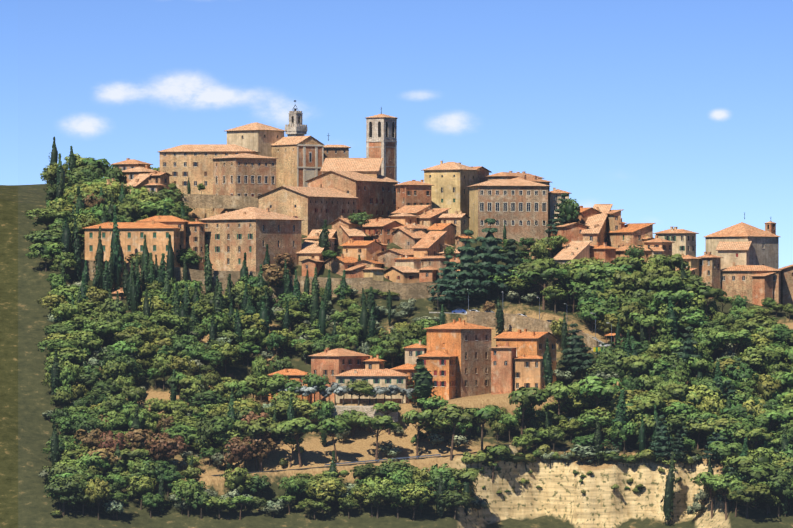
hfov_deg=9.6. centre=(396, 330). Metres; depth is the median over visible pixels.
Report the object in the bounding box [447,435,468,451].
olive tree
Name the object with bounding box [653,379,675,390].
broad tree
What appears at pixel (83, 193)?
broad tree
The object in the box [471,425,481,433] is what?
shrub
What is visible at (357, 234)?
house
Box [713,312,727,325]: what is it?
broad tree
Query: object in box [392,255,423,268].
house
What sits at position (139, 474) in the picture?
broad tree
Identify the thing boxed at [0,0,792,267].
sky
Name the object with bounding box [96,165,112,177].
broad tree
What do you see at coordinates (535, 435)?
broad tree
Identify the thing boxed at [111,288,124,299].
farmhouse
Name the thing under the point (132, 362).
broad tree
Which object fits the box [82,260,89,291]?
cypress tree
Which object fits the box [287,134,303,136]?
town hall tower shaft
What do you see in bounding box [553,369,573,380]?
olive tree
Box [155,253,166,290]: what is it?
cypress tree
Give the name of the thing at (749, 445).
broad tree
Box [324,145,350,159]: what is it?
church transept
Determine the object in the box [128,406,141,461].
cypress tree
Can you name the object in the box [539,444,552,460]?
shrub
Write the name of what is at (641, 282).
pine tree
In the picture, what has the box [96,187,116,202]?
broad tree
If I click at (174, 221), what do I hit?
building
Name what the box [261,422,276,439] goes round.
broad tree
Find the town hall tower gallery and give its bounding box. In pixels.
[285,124,306,133]
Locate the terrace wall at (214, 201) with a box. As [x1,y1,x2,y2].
[177,194,257,208]
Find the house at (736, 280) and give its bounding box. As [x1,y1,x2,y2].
[721,263,781,303]
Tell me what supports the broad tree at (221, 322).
on the terrain
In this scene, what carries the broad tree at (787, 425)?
on the terrain
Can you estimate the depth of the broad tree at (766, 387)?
1330.68 m
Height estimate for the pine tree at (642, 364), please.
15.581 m
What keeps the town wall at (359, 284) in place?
on the terrain
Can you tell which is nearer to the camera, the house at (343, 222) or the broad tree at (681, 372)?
the broad tree at (681, 372)
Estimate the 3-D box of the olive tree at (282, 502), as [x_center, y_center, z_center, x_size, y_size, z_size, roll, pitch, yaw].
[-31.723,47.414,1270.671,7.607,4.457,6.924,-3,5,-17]
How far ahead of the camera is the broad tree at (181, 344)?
1349.50 m
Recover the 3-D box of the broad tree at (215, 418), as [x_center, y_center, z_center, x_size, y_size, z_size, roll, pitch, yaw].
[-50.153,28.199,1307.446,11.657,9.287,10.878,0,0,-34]
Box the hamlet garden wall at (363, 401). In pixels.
[340,399,401,403]
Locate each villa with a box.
[82,220,180,266]
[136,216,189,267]
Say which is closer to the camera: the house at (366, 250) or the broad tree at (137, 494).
the broad tree at (137, 494)
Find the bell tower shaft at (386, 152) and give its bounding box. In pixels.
[366,142,396,180]
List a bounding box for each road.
[211,444,506,475]
[429,312,603,353]
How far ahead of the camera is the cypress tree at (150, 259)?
1390.96 m
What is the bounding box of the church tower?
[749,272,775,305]
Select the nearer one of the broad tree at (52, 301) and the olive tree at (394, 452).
the olive tree at (394, 452)
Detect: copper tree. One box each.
[73,193,106,207]
[73,428,112,449]
[75,447,122,471]
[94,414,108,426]
[97,431,128,455]
[122,428,154,458]
[144,432,190,460]
[156,415,173,438]
[225,436,256,466]
[238,411,271,435]
[243,434,276,470]
[262,264,291,286]
[274,253,294,267]
[482,301,495,311]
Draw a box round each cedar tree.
[427,255,471,307]
[437,229,497,303]
[467,218,514,298]
[495,239,534,292]
[545,193,579,233]
[550,218,563,237]
[556,323,594,377]
[645,287,658,314]
[648,415,676,457]
[671,430,686,462]
[672,326,701,377]
[673,413,693,443]
[699,423,732,463]
[716,467,737,506]
[723,380,735,406]
[731,358,741,388]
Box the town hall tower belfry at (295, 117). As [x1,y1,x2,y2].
[288,111,302,126]
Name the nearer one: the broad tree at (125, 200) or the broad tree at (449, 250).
the broad tree at (449, 250)
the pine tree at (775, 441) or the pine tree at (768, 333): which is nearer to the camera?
the pine tree at (775, 441)
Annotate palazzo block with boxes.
[211,153,278,215]
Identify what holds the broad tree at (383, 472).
on the terrain
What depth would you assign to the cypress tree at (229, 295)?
1382.14 m
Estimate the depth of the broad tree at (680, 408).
1311.46 m
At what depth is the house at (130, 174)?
1492.29 m
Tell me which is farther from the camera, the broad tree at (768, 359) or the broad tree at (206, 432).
the broad tree at (768, 359)
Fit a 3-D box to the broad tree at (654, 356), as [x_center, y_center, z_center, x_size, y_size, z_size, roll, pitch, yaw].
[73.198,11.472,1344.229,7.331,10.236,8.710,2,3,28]
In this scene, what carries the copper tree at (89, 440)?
on the terrain
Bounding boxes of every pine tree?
[50,417,65,433]
[51,472,73,479]
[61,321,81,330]
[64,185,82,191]
[68,475,87,503]
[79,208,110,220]
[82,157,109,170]
[104,492,129,518]
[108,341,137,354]
[111,430,127,437]
[114,312,138,321]
[114,448,148,479]
[120,471,132,490]
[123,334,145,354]
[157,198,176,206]
[157,430,182,438]
[167,371,190,399]
[177,374,203,401]
[185,406,202,416]
[212,416,247,466]
[223,380,247,389]
[232,495,254,519]
[233,417,278,470]
[235,387,254,399]
[271,417,316,466]
[280,495,294,513]
[281,434,303,466]
[314,419,350,462]
[323,470,349,477]
[333,415,350,439]
[352,415,402,461]
[364,338,388,345]
[371,401,400,434]
[401,409,438,457]
[416,396,447,409]
[431,404,476,459]
[453,468,481,481]
[462,422,472,436]
[468,405,500,452]
[483,445,509,481]
[508,386,549,435]
[521,268,568,309]
[524,258,558,300]
[542,381,583,427]
[546,262,567,284]
[552,414,567,426]
[561,259,579,293]
[565,267,597,285]
[565,282,586,311]
[570,376,623,414]
[573,264,621,281]
[603,270,643,285]
[609,256,644,270]
[610,283,634,291]
[616,355,651,390]
[628,312,673,341]
[632,396,666,437]
[633,275,656,290]
[636,276,675,290]
[638,374,660,390]
[640,291,659,300]
[642,264,673,277]
[645,302,661,334]
[647,342,669,354]
[650,253,689,269]
[651,276,699,291]
[651,290,695,306]
[653,323,673,333]
[659,383,688,400]
[663,321,689,329]
[666,340,683,352]
[671,269,687,277]
[678,392,706,408]
[685,357,715,375]
[686,412,716,449]
[690,472,723,518]
[694,285,726,314]
[705,475,742,520]
[708,330,756,352]
[708,441,745,457]
[713,296,731,312]
[720,454,757,470]
[721,376,742,390]
[727,484,749,516]
[733,428,774,447]
[734,316,776,329]
[737,462,777,508]
[739,356,763,366]
[753,327,779,338]
[754,408,789,432]
[755,325,781,333]
[763,346,786,357]
[768,438,788,449]
[772,391,789,404]
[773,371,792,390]
[774,405,792,422]
[784,332,792,343]
[785,346,792,360]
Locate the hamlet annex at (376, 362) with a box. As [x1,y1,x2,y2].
[363,355,385,368]
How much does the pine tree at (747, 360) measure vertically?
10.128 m
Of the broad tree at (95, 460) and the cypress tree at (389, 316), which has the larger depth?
the cypress tree at (389, 316)
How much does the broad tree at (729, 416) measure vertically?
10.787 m
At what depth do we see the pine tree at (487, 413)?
1291.88 m
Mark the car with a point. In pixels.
(459, 311)
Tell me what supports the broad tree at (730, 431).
on the terrain
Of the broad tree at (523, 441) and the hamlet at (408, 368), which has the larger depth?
the hamlet at (408, 368)
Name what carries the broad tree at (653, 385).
on the terrain
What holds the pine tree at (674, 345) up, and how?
on the terrain
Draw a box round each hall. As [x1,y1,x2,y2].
[225,122,285,156]
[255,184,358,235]
[305,171,400,218]
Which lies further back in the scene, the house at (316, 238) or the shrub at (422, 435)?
the house at (316, 238)
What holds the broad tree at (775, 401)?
on the terrain
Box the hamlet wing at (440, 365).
[415,350,457,399]
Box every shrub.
[50,510,61,517]
[164,501,173,508]
[279,458,287,468]
[281,351,288,356]
[294,505,303,511]
[295,445,303,453]
[411,434,419,443]
[419,431,426,438]
[463,451,478,467]
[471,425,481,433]
[474,450,487,467]
[482,460,492,465]
[486,453,501,462]
[491,454,505,466]
[504,449,511,463]
[504,452,525,468]
[518,478,526,486]
[522,453,536,465]
[532,448,542,458]
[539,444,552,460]
[552,452,559,459]
[574,452,585,462]
[605,451,622,464]
[611,484,619,491]
[618,454,626,466]
[624,455,639,466]
[625,478,633,483]
[633,449,655,465]
[635,484,645,491]
[654,456,665,465]
[680,454,693,467]
[695,454,701,466]
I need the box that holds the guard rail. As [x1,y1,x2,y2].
[325,454,440,464]
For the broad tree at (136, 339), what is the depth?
1347.37 m
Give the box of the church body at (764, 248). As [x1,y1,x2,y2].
[704,222,779,268]
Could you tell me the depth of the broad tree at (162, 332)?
1355.80 m
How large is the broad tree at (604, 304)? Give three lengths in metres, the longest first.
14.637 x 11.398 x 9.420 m
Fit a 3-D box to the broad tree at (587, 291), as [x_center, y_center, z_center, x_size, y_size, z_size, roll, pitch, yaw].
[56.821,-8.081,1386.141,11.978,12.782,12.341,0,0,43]
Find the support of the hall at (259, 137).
on the terrain
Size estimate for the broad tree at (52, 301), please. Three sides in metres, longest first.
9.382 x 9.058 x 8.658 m
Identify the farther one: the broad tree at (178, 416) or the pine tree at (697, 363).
the pine tree at (697, 363)
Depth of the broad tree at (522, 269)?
1389.50 m
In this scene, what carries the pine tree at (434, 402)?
on the terrain
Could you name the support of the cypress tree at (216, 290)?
on the terrain
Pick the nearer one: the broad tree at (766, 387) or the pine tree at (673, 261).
the broad tree at (766, 387)
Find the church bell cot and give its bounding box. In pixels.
[764,221,775,234]
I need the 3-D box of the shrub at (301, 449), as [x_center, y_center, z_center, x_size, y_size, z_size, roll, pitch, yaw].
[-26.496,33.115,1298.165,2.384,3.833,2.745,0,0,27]
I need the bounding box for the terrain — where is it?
[0,184,792,527]
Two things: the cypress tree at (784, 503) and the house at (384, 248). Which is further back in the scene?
the house at (384, 248)
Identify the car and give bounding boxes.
[452,309,465,312]
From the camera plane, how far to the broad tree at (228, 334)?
1362.15 m
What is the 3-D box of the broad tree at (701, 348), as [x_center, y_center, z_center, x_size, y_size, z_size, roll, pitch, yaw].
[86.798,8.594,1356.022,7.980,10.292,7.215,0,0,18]
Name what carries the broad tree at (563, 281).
on the terrain
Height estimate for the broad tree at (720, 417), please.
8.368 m
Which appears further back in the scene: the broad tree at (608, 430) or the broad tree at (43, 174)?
the broad tree at (43, 174)
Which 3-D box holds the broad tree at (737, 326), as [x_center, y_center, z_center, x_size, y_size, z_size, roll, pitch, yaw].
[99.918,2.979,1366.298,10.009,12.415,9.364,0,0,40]
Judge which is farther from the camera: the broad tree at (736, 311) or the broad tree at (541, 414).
the broad tree at (736, 311)
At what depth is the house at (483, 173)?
1483.17 m
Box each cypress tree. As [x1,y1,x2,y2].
[48,349,62,406]
[48,418,59,465]
[49,137,57,165]
[55,153,65,189]
[56,173,63,201]
[58,217,71,252]
[60,265,66,283]
[67,146,75,169]
[71,227,74,260]
[72,217,83,281]
[74,186,85,238]
[75,206,81,244]
[76,291,80,302]
[79,275,87,312]
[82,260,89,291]
[83,361,88,391]
[92,266,101,292]
[93,226,103,287]
[99,187,105,203]
[100,205,108,222]
[100,260,112,293]
[107,197,114,221]
[108,249,114,288]
[108,289,113,301]
[110,205,123,290]
[110,443,122,490]
[114,291,123,313]
[118,183,124,202]
[121,261,128,299]
[125,266,136,311]
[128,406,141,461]
[130,273,137,312]
[134,259,143,300]
[135,271,139,306]
[139,234,149,286]
[142,255,149,296]
[143,289,150,320]
[147,262,154,293]
[148,253,155,281]
[154,254,157,280]
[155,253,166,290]
[157,474,165,514]
[161,271,170,312]
[163,203,166,215]
[164,234,175,287]
[169,369,176,400]
[170,296,179,315]
[171,283,180,307]
[179,284,193,323]
[179,297,188,337]
[180,202,186,218]
[181,254,187,280]
[187,177,190,193]
[188,306,197,332]
[189,455,193,479]
[191,282,200,321]
[195,295,202,325]
[202,244,215,294]
[207,312,217,343]
[213,282,226,315]
[213,285,217,303]
[225,277,232,309]
[225,442,232,468]
[226,274,235,308]
[227,298,234,331]
[227,395,236,421]
[228,387,235,406]
[232,307,242,345]
[240,252,247,280]
[240,283,247,310]
[243,295,256,328]
[254,264,265,312]
[258,295,270,347]
[263,244,269,264]
[264,288,269,317]
[272,405,277,441]
[281,301,290,331]
[282,259,290,289]
[283,269,291,305]
[287,394,294,434]
[291,279,304,324]
[295,270,299,289]
[303,269,311,308]
[308,282,319,326]
[311,267,320,302]
[314,295,327,336]
[316,220,332,259]
[319,410,328,446]
[321,286,329,314]
[326,269,332,301]
[329,450,337,504]
[332,320,336,348]
[338,270,348,307]
[358,298,368,345]
[360,288,365,306]
[365,290,369,325]
[366,287,378,322]
[366,304,376,344]
[386,290,393,309]
[388,301,390,326]
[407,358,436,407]
[434,471,446,518]
[438,304,446,323]
[462,466,470,515]
[494,297,504,335]
[503,223,506,242]
[543,338,554,387]
[545,412,550,445]
[560,312,567,354]
[582,372,590,411]
[593,417,602,465]
[605,389,612,426]
[610,389,628,451]
[615,318,621,347]
[619,337,631,385]
[622,329,630,350]
[630,336,638,359]
[637,414,646,451]
[639,311,647,353]
[650,404,660,457]
[660,451,676,525]
[662,371,668,387]
[663,296,683,354]
[680,259,687,279]
[687,354,694,377]
[695,368,703,381]
[707,457,713,474]
[712,361,727,406]
[726,397,731,441]
[736,438,749,484]
[778,426,788,455]
[780,495,788,515]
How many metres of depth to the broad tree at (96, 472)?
1275.57 m
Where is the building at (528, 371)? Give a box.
[512,354,545,390]
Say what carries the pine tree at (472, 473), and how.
on the terrain
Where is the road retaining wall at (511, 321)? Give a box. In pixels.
[467,311,597,349]
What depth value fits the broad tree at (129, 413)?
1304.34 m
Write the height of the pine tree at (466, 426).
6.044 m
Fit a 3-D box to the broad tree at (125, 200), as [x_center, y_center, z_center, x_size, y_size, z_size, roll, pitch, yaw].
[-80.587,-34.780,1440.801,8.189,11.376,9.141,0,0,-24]
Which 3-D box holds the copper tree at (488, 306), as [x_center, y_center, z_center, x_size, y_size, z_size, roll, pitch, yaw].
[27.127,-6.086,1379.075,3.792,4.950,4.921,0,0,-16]
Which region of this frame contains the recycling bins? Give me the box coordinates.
[593,347,604,351]
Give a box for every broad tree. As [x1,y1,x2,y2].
[24,228,72,255]
[25,208,69,229]
[25,242,64,271]
[36,293,67,311]
[36,339,77,356]
[40,165,57,181]
[41,372,50,387]
[42,441,78,462]
[42,463,81,479]
[43,163,70,187]
[43,184,65,202]
[43,323,67,335]
[43,333,74,346]
[44,347,88,364]
[44,358,63,372]
[44,475,88,515]
[45,198,71,210]
[46,195,73,209]
[46,273,70,281]
[47,285,79,302]
[47,493,62,510]
[48,324,77,336]
[48,407,71,423]
[48,434,72,444]
[49,219,64,242]
[49,259,77,271]
[49,307,64,322]
[50,210,75,228]
[50,275,65,289]
[50,389,72,408]
[51,169,88,183]
[51,303,84,320]
[53,303,84,319]
[54,223,82,239]
[54,252,73,274]
[54,384,74,395]
[57,459,86,470]
[58,418,75,434]
[59,364,77,385]
[59,450,85,461]
[60,360,84,386]
[61,289,80,302]
[62,284,91,296]
[62,410,100,427]
[63,153,89,168]
[63,184,96,199]
[63,205,89,215]
[64,314,99,330]
[65,182,78,195]
[65,405,92,414]
[67,330,87,338]
[68,188,98,204]
[68,331,103,360]
[68,434,79,445]
[69,212,101,254]
[69,489,94,515]
[70,416,100,433]
[71,165,94,173]
[71,371,100,388]
[71,384,88,398]
[72,399,85,409]
[73,397,92,406]
[73,437,88,450]
[73,469,103,505]
[74,301,99,316]
[76,348,90,363]
[76,446,94,454]
[76,451,110,471]
[80,167,105,180]
[80,182,106,189]
[80,321,121,346]
[80,464,102,475]
[81,364,100,390]
[83,388,110,404]
[83,478,111,519]
[84,176,120,183]
[85,286,112,307]
[89,396,102,406]
[89,406,118,417]
[90,203,117,216]
[90,307,103,321]
[90,379,122,393]
[90,403,99,409]
[92,188,113,203]
[93,182,120,201]
[93,394,112,403]
[95,311,123,345]
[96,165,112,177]
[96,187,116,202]
[97,181,132,201]
[97,298,128,314]
[97,417,115,432]
[98,346,125,367]
[99,368,116,379]
[100,393,128,411]
[101,359,129,381]
[101,433,124,474]
[102,410,127,429]
[102,472,129,493]
[104,166,126,182]
[104,482,119,500]
[106,354,141,378]
[107,459,133,473]
[110,335,123,345]
[112,376,134,397]
[113,435,130,448]
[114,326,159,346]
[114,401,142,414]
[115,200,141,221]
[117,214,130,221]
[119,321,149,346]
[119,409,160,426]
[120,386,145,403]
[121,405,146,430]
[122,197,141,213]
[125,187,143,199]
[125,252,141,267]
[125,369,145,383]
[125,475,157,509]
[126,471,147,483]
[128,312,149,322]
[128,418,160,433]
[128,457,157,480]
[129,359,150,370]
[130,366,144,372]
[131,319,159,329]
[132,187,148,194]
[132,192,160,202]
[133,341,157,362]
[133,492,140,502]
[135,201,170,216]
[135,311,156,316]
[137,295,171,312]
[140,460,167,492]
[140,493,163,517]
[142,287,161,297]
[143,398,166,413]
[144,422,160,435]
[145,280,162,291]
[146,190,177,202]
[147,310,191,333]
[147,368,165,388]
[149,325,176,344]
[149,353,175,390]
[150,309,157,318]
[150,345,172,359]
[151,338,173,354]
[153,206,179,215]
[154,461,177,479]
[155,292,172,308]
[156,469,184,496]
[158,188,187,199]
[158,411,192,426]
[159,400,188,414]
[161,422,198,442]
[162,401,187,415]
[166,350,185,358]
[166,356,198,374]
[167,334,200,353]
[168,183,176,189]
[169,212,192,221]
[169,277,177,286]
[169,424,200,449]
[169,479,192,489]
[171,201,189,216]
[172,280,200,294]
[172,478,203,516]
[176,248,201,266]
[178,286,202,301]
[180,384,205,403]
[180,465,202,481]
[181,342,206,374]
[182,416,199,427]
[183,390,229,408]
[183,433,193,449]
[184,455,201,465]
[187,300,213,320]
[187,422,197,431]
[189,411,206,420]
[190,492,210,518]
[191,438,212,457]
[192,419,219,458]
[193,323,208,340]
[193,480,209,505]
[197,183,205,193]
[197,365,216,373]
[198,347,227,372]
[199,292,233,304]
[199,293,229,317]
[199,416,221,447]
[199,447,221,465]
[201,370,221,388]
[202,311,231,337]
[202,403,226,411]
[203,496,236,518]
[204,339,233,350]
[206,404,240,420]
[210,342,240,373]
[210,383,239,402]
[211,431,229,455]
[215,330,241,342]
[217,377,238,383]
[217,429,257,463]
[220,467,252,493]
[221,309,243,315]
[221,401,257,414]
[222,389,243,403]
[224,281,250,307]
[228,285,247,309]
[229,311,251,339]
[230,318,258,330]
[235,275,268,290]
[235,406,258,419]
[236,341,261,365]
[237,398,262,411]
[238,290,253,305]
[239,374,263,397]
[240,313,266,343]
[242,328,265,356]
[244,442,256,471]
[244,474,270,496]
[248,285,273,304]
[250,355,269,401]
[251,294,257,305]
[252,497,267,514]
[254,373,298,398]
[254,405,261,415]
[259,335,274,354]
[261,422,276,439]
[263,401,302,421]
[266,331,286,357]
[268,355,293,373]
[269,279,291,287]
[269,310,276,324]
[269,328,296,356]
[270,390,300,419]
[273,293,308,308]
[276,309,307,330]
[277,380,302,396]
[278,477,303,510]
[281,298,303,323]
[282,479,308,503]
[285,399,321,424]
[289,339,312,359]
[290,473,318,498]
[292,323,310,337]
[295,339,312,364]
[297,499,331,519]
[298,314,311,326]
[300,292,311,312]
[300,328,321,340]
[301,373,329,401]
[305,476,318,499]
[306,473,346,511]
[306,479,346,514]
[307,489,333,513]
[309,338,334,352]
[309,402,332,434]
[311,319,329,328]
[317,400,335,417]
[318,287,327,297]
[318,333,339,349]
[322,250,337,265]
[329,310,345,325]
[333,285,352,296]
[334,334,358,349]
[336,325,346,334]
[337,299,358,310]
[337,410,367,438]
[338,495,359,518]
[339,335,358,346]
[340,310,353,319]
[341,316,359,334]
[345,324,362,348]
[345,380,375,405]
[347,212,372,229]
[348,304,360,311]
[349,307,369,319]
[349,484,362,511]
[350,463,379,481]
[353,483,384,516]
[354,478,372,484]
[358,476,397,518]
[364,289,380,294]
[367,327,385,337]
[369,344,387,359]
[371,465,396,478]
[376,458,410,478]
[377,328,409,364]
[377,340,410,367]
[379,291,399,296]
[382,483,410,518]
[385,334,401,367]
[386,467,414,508]
[393,321,406,330]
[397,323,424,340]
[398,342,407,362]
[399,465,417,475]
[400,483,434,520]
[404,338,426,345]
[409,467,433,481]
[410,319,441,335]
[413,479,428,488]
[414,494,430,516]
[415,418,457,444]
[423,472,462,496]
[428,427,449,437]
[429,463,454,490]
[438,490,475,519]
[444,246,455,254]
[445,408,480,435]
[446,421,466,435]
[451,468,474,492]
[456,478,477,496]
[481,274,512,296]
[486,407,507,438]
[491,420,505,443]
[497,249,507,253]
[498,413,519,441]
[502,239,517,246]
[502,422,519,431]
[504,276,531,303]
[505,265,539,298]
[508,260,551,292]
[512,404,536,430]
[512,435,533,452]
[515,250,529,257]
[518,237,535,250]
[520,427,550,449]
[526,417,544,429]
[529,238,550,258]
[535,407,554,427]
[540,237,561,255]
[540,284,568,312]
[542,402,567,424]
[544,425,564,451]
[547,392,591,417]
[548,318,568,349]
[549,235,568,252]
[552,273,582,304]
[558,418,584,443]
[559,198,579,222]
[568,257,603,269]
[568,281,616,321]
[569,392,605,400]
[570,419,588,436]
[571,433,610,458]
[575,301,617,329]
[575,409,613,431]
[576,293,611,310]
[580,304,608,332]
[585,392,604,409]
[587,271,616,293]
[587,363,622,379]
[588,287,624,302]
[593,258,608,265]
[594,345,621,362]
[594,350,637,384]
[595,398,638,418]
[596,313,623,333]
[596,450,607,464]
[597,294,640,309]
[599,307,618,320]
[602,310,630,325]
[603,263,637,275]
[603,426,614,446]
[607,294,638,310]
[609,421,639,453]
[610,338,651,353]
[612,281,632,292]
[612,324,639,338]
[612,388,642,399]
[613,296,652,337]
[613,385,637,393]
[613,407,651,439]
[617,302,647,335]
[617,370,646,386]
[618,376,643,392]
[618,399,653,413]
[621,288,653,324]
[625,244,644,258]
[630,413,663,448]
[632,392,659,413]
[636,414,652,448]
[638,352,650,356]
[639,256,664,276]
[641,375,670,391]
[644,356,677,376]
[647,326,653,340]
[647,353,659,362]
[647,361,690,377]
[649,387,681,402]
[651,332,673,342]
[653,353,685,368]
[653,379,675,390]
[654,303,684,326]
[657,287,694,305]
[657,365,694,385]
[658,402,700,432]
[662,460,675,468]
[663,373,684,384]
[663,398,698,406]
[663,413,698,433]
[677,291,708,332]
[679,268,692,277]
[679,306,708,332]
[681,437,695,451]
[683,417,743,434]
[685,384,727,407]
[687,274,711,291]
[688,417,715,449]
[689,328,704,345]
[689,376,712,388]
[691,380,725,402]
[693,343,713,361]
[694,329,725,356]
[696,395,725,415]
[697,319,719,328]
[701,366,723,378]
[702,325,728,360]
[703,358,742,378]
[703,484,717,507]
[704,301,717,320]
[705,301,720,319]
[706,433,714,441]
[710,485,724,509]
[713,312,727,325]
[714,355,739,363]
[715,416,755,443]
[717,403,752,421]
[717,414,727,419]
[722,363,760,389]
[722,414,752,442]
[722,466,735,474]
[723,320,756,350]
[723,467,751,482]
[724,313,741,327]
[725,482,770,518]
[728,392,760,402]
[728,409,754,421]
[729,306,747,315]
[730,397,774,424]
[731,295,749,307]
[731,377,757,394]
[734,307,764,318]
[738,345,786,373]
[738,439,761,448]
[739,334,774,352]
[740,309,756,319]
[742,397,768,422]
[744,420,773,442]
[745,355,770,375]
[746,477,785,512]
[747,447,779,464]
[749,445,772,454]
[750,374,782,403]
[756,495,780,514]
[757,432,781,452]
[759,308,771,317]
[759,472,792,516]
[761,297,775,309]
[761,341,789,362]
[765,398,788,429]
[766,363,792,375]
[768,302,785,317]
[768,326,792,346]
[769,459,788,476]
[770,406,780,430]
[772,452,792,467]
[774,462,792,505]
[776,420,792,431]
[776,428,792,453]
[777,444,792,460]
[778,389,792,409]
[782,385,792,392]
[783,303,792,320]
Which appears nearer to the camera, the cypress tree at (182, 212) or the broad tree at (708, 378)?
the broad tree at (708, 378)
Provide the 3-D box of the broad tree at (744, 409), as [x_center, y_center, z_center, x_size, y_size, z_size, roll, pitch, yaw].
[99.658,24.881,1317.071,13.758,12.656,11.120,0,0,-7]
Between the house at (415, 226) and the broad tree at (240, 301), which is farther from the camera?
the house at (415, 226)
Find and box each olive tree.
[39,469,50,478]
[41,410,54,421]
[47,314,58,323]
[67,280,85,286]
[81,357,104,368]
[90,347,106,358]
[102,499,123,519]
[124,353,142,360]
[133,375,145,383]
[145,455,161,461]
[166,381,184,390]
[166,494,183,507]
[169,459,179,464]
[170,328,186,338]
[172,500,190,514]
[179,450,198,458]
[179,459,187,469]
[181,330,198,338]
[188,360,203,374]
[202,337,232,346]
[203,489,217,498]
[211,452,225,471]
[220,489,239,511]
[239,494,253,508]
[260,351,273,359]
[261,401,271,410]
[261,505,282,518]
[264,499,287,512]
[274,306,283,322]
[298,334,309,340]
[302,319,310,326]
[302,353,310,364]
[327,308,335,315]
[335,483,354,498]
[336,429,350,444]
[350,289,358,297]
[358,342,370,358]
[376,306,386,318]
[378,440,394,456]
[387,311,407,322]
[387,448,402,459]
[390,427,405,436]
[397,302,409,308]
[399,305,414,317]
[407,298,416,306]
[417,316,432,322]
[427,433,443,447]
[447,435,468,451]
[470,495,489,517]
[503,291,518,303]
[505,427,518,435]
[521,292,538,305]
[540,452,554,465]
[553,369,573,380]
[561,452,572,464]
[570,444,605,464]
[591,371,620,381]
[603,447,619,454]
[685,502,707,520]
[691,456,697,467]
[692,489,709,504]
[716,353,737,360]
[719,348,736,357]
[722,343,732,351]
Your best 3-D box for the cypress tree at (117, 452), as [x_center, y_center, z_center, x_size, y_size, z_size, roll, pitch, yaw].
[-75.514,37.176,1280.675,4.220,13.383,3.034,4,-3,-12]
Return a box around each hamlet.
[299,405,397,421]
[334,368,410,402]
[391,363,416,401]
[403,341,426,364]
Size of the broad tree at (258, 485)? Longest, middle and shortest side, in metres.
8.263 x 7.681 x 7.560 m
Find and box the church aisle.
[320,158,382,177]
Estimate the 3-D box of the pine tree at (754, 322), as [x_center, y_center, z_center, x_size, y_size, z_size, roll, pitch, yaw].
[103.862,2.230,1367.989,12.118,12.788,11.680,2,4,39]
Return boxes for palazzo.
[158,144,259,218]
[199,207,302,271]
[421,161,480,226]
[467,179,548,245]
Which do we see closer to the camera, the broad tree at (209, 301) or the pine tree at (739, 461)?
the pine tree at (739, 461)
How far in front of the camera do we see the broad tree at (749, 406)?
1312.06 m
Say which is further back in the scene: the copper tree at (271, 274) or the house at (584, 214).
the house at (584, 214)
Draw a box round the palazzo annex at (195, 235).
[186,219,206,269]
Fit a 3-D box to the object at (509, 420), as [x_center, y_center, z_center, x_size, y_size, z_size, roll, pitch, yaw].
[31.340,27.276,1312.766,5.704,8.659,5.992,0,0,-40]
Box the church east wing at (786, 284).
[779,264,792,308]
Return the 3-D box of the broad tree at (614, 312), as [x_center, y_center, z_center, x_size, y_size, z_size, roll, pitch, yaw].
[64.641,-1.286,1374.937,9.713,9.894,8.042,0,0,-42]
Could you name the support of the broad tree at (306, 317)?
on the terrain
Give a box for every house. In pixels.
[106,178,125,200]
[110,158,152,170]
[122,165,157,183]
[123,173,152,191]
[144,180,165,192]
[150,171,171,189]
[267,369,310,401]
[296,229,336,265]
[299,258,323,276]
[302,233,335,250]
[309,348,370,401]
[322,254,357,275]
[329,216,363,246]
[339,226,366,243]
[340,238,383,262]
[342,264,367,277]
[352,257,382,267]
[362,218,402,243]
[362,264,385,280]
[366,217,393,221]
[373,239,387,251]
[377,248,413,267]
[383,266,418,282]
[388,213,419,224]
[391,205,430,215]
[392,222,428,233]
[392,226,425,250]
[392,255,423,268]
[393,180,433,210]
[411,231,446,257]
[417,208,450,226]
[417,266,436,281]
[418,253,448,279]
[424,318,493,397]
[426,223,456,244]
[437,248,474,262]
[438,211,469,244]
[439,243,453,251]
[453,235,472,248]
[472,166,491,182]
[486,171,543,180]
[493,329,559,382]
[513,175,552,191]
[527,248,557,259]
[547,222,589,243]
[548,188,571,238]
[553,241,591,279]
[559,243,594,255]
[570,206,601,223]
[580,204,612,245]
[590,243,617,263]
[605,207,623,245]
[606,223,655,247]
[616,243,651,261]
[619,218,626,228]
[641,235,674,256]
[643,235,655,240]
[648,246,664,256]
[653,227,698,256]
[675,254,700,275]
[677,268,696,275]
[697,252,723,298]
[721,263,781,303]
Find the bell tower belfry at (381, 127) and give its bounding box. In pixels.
[366,114,396,141]
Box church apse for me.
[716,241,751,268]
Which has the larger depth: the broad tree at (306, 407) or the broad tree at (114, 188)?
the broad tree at (114, 188)
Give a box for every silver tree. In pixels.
[298,388,314,398]
[302,385,318,402]
[317,383,327,401]
[322,387,332,400]
[330,382,344,405]
[333,387,350,404]
[343,386,354,403]
[370,386,381,403]
[377,387,392,402]
[384,385,401,400]
[397,387,409,403]
[406,388,414,403]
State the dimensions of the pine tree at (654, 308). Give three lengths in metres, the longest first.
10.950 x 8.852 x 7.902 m
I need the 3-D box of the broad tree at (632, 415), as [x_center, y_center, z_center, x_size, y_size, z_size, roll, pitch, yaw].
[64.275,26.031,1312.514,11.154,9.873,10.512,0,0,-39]
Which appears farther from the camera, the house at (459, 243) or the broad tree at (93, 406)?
the house at (459, 243)
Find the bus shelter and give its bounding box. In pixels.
[604,333,623,344]
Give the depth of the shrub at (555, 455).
1301.31 m
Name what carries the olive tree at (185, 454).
on the terrain
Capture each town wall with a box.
[81,260,372,301]
[373,280,455,299]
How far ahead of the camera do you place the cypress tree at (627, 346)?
1337.82 m
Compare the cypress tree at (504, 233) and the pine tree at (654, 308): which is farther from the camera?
the cypress tree at (504, 233)
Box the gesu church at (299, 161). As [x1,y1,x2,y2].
[271,136,323,187]

